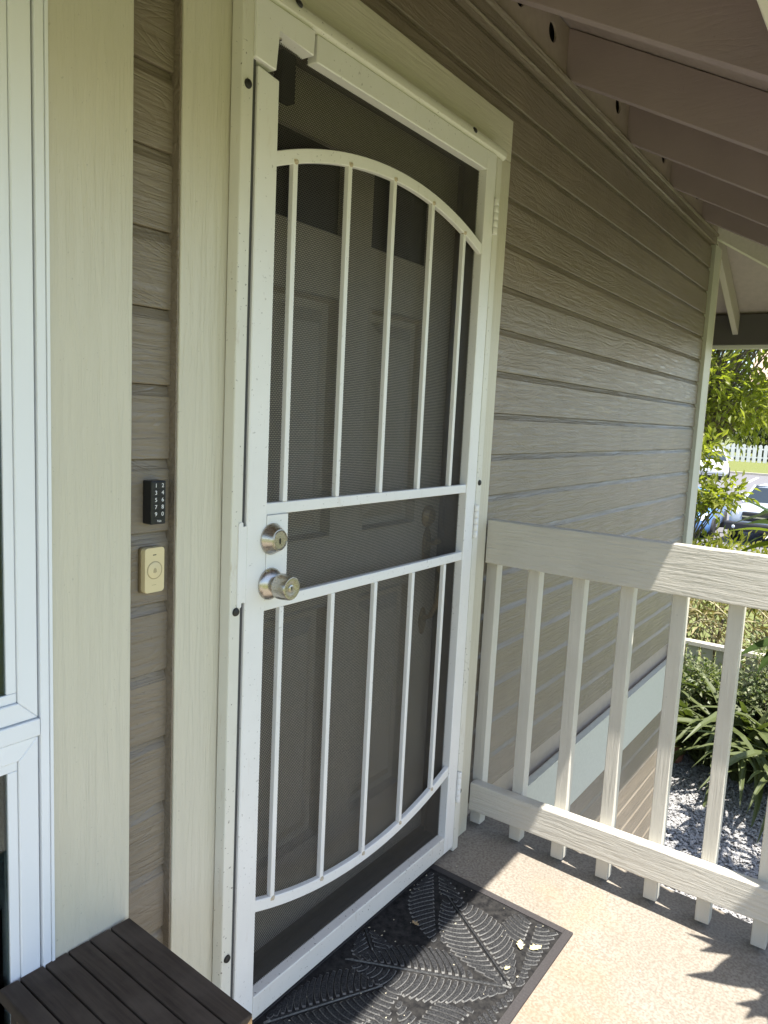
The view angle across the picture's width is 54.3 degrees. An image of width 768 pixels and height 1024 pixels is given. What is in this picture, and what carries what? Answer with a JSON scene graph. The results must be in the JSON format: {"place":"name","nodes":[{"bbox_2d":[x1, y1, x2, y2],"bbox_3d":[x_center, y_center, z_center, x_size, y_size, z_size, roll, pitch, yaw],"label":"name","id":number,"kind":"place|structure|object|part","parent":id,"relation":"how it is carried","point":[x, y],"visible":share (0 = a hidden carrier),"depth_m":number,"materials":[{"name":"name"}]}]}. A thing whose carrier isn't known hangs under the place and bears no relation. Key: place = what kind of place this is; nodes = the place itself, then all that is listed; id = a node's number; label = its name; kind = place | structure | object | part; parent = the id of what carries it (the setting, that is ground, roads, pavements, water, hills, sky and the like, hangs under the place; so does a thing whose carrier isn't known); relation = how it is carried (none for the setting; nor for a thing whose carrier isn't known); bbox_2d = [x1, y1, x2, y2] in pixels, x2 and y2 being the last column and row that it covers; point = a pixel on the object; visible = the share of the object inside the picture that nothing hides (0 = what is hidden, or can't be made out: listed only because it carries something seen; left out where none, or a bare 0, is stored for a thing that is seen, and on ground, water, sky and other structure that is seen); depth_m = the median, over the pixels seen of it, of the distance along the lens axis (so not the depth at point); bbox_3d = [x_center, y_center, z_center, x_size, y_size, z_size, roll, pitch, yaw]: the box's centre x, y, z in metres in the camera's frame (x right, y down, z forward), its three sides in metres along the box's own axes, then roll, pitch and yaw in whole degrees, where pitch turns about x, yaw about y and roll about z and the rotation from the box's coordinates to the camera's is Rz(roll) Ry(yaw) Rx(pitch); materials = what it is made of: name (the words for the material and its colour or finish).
{"place":"outdoors","nodes":[
{"label":"outdoors","id":0,"kind":"place"},
{"bbox_2d":[660,745,767,923],"bbox_3d":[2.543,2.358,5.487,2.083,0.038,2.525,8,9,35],"label":"gravel","id":1,"kind":"structure","parent":0,"point":[726,843],"depth_m":5.65,"materials":[{"name":"grey gravel"}]},
{"bbox_2d":[674,742,685,762],"bbox_3d":[2.553,2.163,6.740,0.282,0.239,0.307,8,9,35],"label":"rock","id":2,"kind":"object","parent":1,"relation":"on","point":[679,759],"visible":0.13,"depth_m":6.62,"materials":[{"name":"brown stone"}]},
{"bbox_2d":[673,677,767,775],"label":"lily clump","id":3,"kind":"object","parent":1,"relation":"on","point":[696,756],"visible":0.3,"depth_m":6.47,"materials":[{"name":"green plant"}]},
{"bbox_2d":[674,689,767,843],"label":"lily clump","id":4,"kind":"object","parent":1,"relation":"on","point":[738,756],"visible":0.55,"depth_m":6.00,"materials":[{"name":"green plant"}]},
{"bbox_2d":[677,656,767,827],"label":"lily clump","id":5,"kind":"object","parent":1,"relation":"on","point":[741,776],"visible":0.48,"depth_m":6.21,"materials":[{"name":"green plant"}]},
{"bbox_2d":[699,449,732,477],"bbox_3d":[17.858,-2.728,41.120,2.160,1.432,4.512,5,10,19],"label":"white car","id":6,"kind":"object","parent":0,"point":[725,470],"visible":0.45,"depth_m":39.20,"materials":[{"name":"white paint"}]},
{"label":"windows","id":7,"kind":"part","parent":6,"relation":"part of","materials":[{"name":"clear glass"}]},
{"bbox_2d":[686,436,767,692],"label":"ground","id":8,"kind":"structure","parent":0,"point":[750,466],"depth_m":42.59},
{"bbox_2d":[0,0,767,1023],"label":"house","id":9,"kind":"structure","parent":8,"relation":"on","point":[630,280],"depth_m":1.61,"materials":[{"name":"beige paint"}]},
{"bbox_2d":[0,0,54,1023],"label":"window","id":10,"kind":"structure","parent":9,"relation":"in","point":[27,864],"depth_m":1.10,"materials":[{"name":"white plastic"}]},
{"bbox_2d":[138,545,163,592],"bbox_3d":[-0.404,0.100,1.301,0.018,0.080,0.042,8,9,35],"label":"doorbell","id":11,"kind":"object","parent":9,"relation":"attached to","point":[150,569],"visible":1,"depth_m":1.29,"materials":[{"name":"beige plastic"}]},
{"bbox_2d":[143,479,165,524],"bbox_3d":[-0.394,-0.017,1.286,0.025,0.075,0.030,8,9,35],"label":"keypad","id":12,"kind":"object","parent":9,"relation":"attached to","point":[154,499],"visible":1,"depth_m":1.28,"materials":[{"name":"black plastic"}]},
{"bbox_2d":[254,66,459,950],"bbox_3d":[-0.087,0.047,1.853,0.109,1.990,0.915,8,9,35],"label":"front door","id":13,"kind":"structure","parent":9,"relation":"in","point":[401,424],"depth_m":1.86,"materials":[{"name":"paint"}]},
{"bbox_2d":[212,0,506,1019],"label":"security door","id":14,"kind":"structure","parent":9,"relation":"attached to","point":[258,580],"depth_m":1.66,"materials":[{"name":"white metal"}]},
{"bbox_2d":[678,635,740,745],"bbox_3d":[2.719,1.737,6.950,1.194,1.272,0.913,8,9,35],"label":"shrub","id":15,"kind":"object","parent":8,"relation":"on","point":[697,677],"visible":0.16,"depth_m":6.76,"materials":[{"name":"green plant"}]},
{"bbox_2d":[676,672,746,742],"bbox_3d":[2.644,1.801,7.004,1.924,1.012,1.834,3,7,2],"label":"lily clump","id":16,"kind":"object","parent":8,"relation":"on","point":[705,695],"visible":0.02,"depth_m":6.63,"materials":[{"name":"green plant"}]},
{"bbox_2d":[673,673,767,809],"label":"lily clump","id":17,"kind":"object","parent":8,"relation":"on","point":[680,733],"visible":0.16,"depth_m":6.11,"materials":[{"name":"green plant"}]},
{"bbox_2d":[679,657,767,751],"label":"shrub","id":18,"kind":"object","parent":8,"relation":"on","point":[693,679],"visible":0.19,"depth_m":6.62,"materials":[{"name":"green plant"}]},
{"bbox_2d":[684,518,767,677],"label":"hedge","id":19,"kind":"object","parent":8,"relation":"on","point":[718,542],"visible":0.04,"depth_m":8.37,"materials":[{"name":"green plant"}]},
{"bbox_2d":[685,598,767,681],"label":"dry vine","id":20,"kind":"object","parent":8,"relation":"on","point":[694,612],"visible":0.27,"depth_m":7.34,"materials":[{"name":"plant"}]},
{"bbox_2d":[685,638,767,703],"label":"garden fence","id":21,"kind":"object","parent":8,"relation":"on","point":[694,645],"visible":0.08,"depth_m":6.96,"materials":[{"name":"paint"}]},
{"bbox_2d":[693,425,762,538],"bbox_3d":[3.698,0.578,8.507,0.944,3.108,0.780,8,9,35],"label":"young tree","id":22,"kind":"object","parent":8,"relation":"on","point":[712,500],"visible":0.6,"depth_m":8.34,"materials":[{"name":"green plant"}]},
{"bbox_2d":[712,355,752,449],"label":"dense tree","id":23,"kind":"object","parent":8,"relation":"on","point":[724,439],"visible":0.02,"depth_m":48.22,"materials":[{"name":"green plant"}]},
{"bbox_2d":[701,349,767,457],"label":"leafy tree","id":24,"kind":"object","parent":8,"relation":"on","point":[727,396],"visible":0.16,"depth_m":9.04,"materials":[{"name":"green plant"}]},
{"bbox_2d":[712,630,767,728],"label":"shrub","id":25,"kind":"object","parent":8,"relation":"on","point":[760,674],"visible":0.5,"depth_m":6.43,"materials":[{"name":"green plant"}]},
{"bbox_2d":[715,443,767,462],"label":"picket fence","id":26,"kind":"object","parent":8,"relation":"on","point":[748,457],"visible":0.35,"depth_m":44.75,"materials":[{"name":"white paint"}]},
{"bbox_2d":[727,498,767,671],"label":"broad leaf plant","id":27,"kind":"object","parent":8,"relation":"on","point":[760,643],"visible":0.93,"depth_m":2.42,"materials":[{"name":"green plant"}]},
{"bbox_2d":[729,397,767,459],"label":"dense tree","id":28,"kind":"object","parent":8,"relation":"on","point":[765,437],"visible":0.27,"depth_m":47.10,"materials":[{"name":"green plant"}]},
{"bbox_2d":[730,471,767,475],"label":"kerb","id":29,"kind":"structure","parent":8,"relation":"on","point":[750,473],"depth_m":42.04,"materials":[{"name":"concrete"}]},
{"bbox_2d":[750,349,767,396],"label":"neighbour house","id":30,"kind":"structure","parent":8,"relation":"on","point":[763,370],"depth_m":56.20,"materials":[{"name":"beige"}]},
{"bbox_2d":[697,473,767,552],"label":"road","id":31,"kind":"structure","parent":0,"point":[758,481],"depth_m":34.05,"materials":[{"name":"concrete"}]},
{"bbox_2d":[695,486,726,538],"bbox_3d":[10.106,-0.105,24.613,2.140,1.432,4.512,7,9,31],"label":"blue car","id":32,"kind":"object","parent":31,"relation":"on","point":[710,528],"visible":0.25,"depth_m":22.96,"materials":[{"name":"blue paint"}]},
{"bbox_2d":[724,483,767,538],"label":"pickup truck","id":33,"kind":"object","parent":31,"relation":"on","point":[750,509],"visible":0.66,"depth_m":22.22,"materials":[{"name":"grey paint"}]},
{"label":"windows","id":34,"kind":"part","parent":33,"relation":"part of","materials":[{"name":"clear glass"}]},
{"bbox_2d":[715,351,758,428],"label":"sky","id":35,"kind":"structure","parent":0,"point":[725,351],"materials":[{"name":"white"}]},
{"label":"porch foundation","id":36,"kind":"structure","parent":0,"visible":0},
{"bbox_2d":[433,815,767,1023],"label":"porch slab","id":37,"kind":"structure","parent":36,"relation":"on","point":[624,931],"depth_m":1.97,"materials":[{"name":"concrete"}]},
{"bbox_2d":[0,918,251,1023],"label":"bench","id":38,"kind":"object","parent":37,"relation":"on","point":[128,971],"visible":1,"depth_m":1.16,"materials":[{"name":"brown wood"}]},
{"bbox_2d":[252,864,572,1023],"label":"doormat","id":39,"kind":"object","parent":37,"relation":"on","point":[414,974],"visible":1,"depth_m":1.82,"materials":[{"name":"black rubber"}]},
{"bbox_2d":[516,940,524,949],"bbox_3d":[0.348,1.104,1.910,0.023,0.005,0.026,-2,9,-32],"label":"dry leaf","id":40,"kind":"object","parent":39,"relation":"on","point":[520,944],"visible":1,"depth_m":1.91,"materials":[{"name":"beige plant"}]},
{"bbox_2d":[530,944,540,949],"bbox_3d":[0.385,1.107,1.905,0.024,0.005,0.030,8,9,35],"label":"dry leaf","id":41,"kind":"object","parent":39,"relation":"on","point":[535,947],"visible":1,"depth_m":1.90,"materials":[{"name":"beige plant"}]},
{"bbox_2d":[469,519,767,949],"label":"porch railing","id":42,"kind":"object","parent":37,"relation":"on","point":[735,580],"visible":1,"depth_m":2.12,"materials":[{"name":"beige paint"}]}
]}

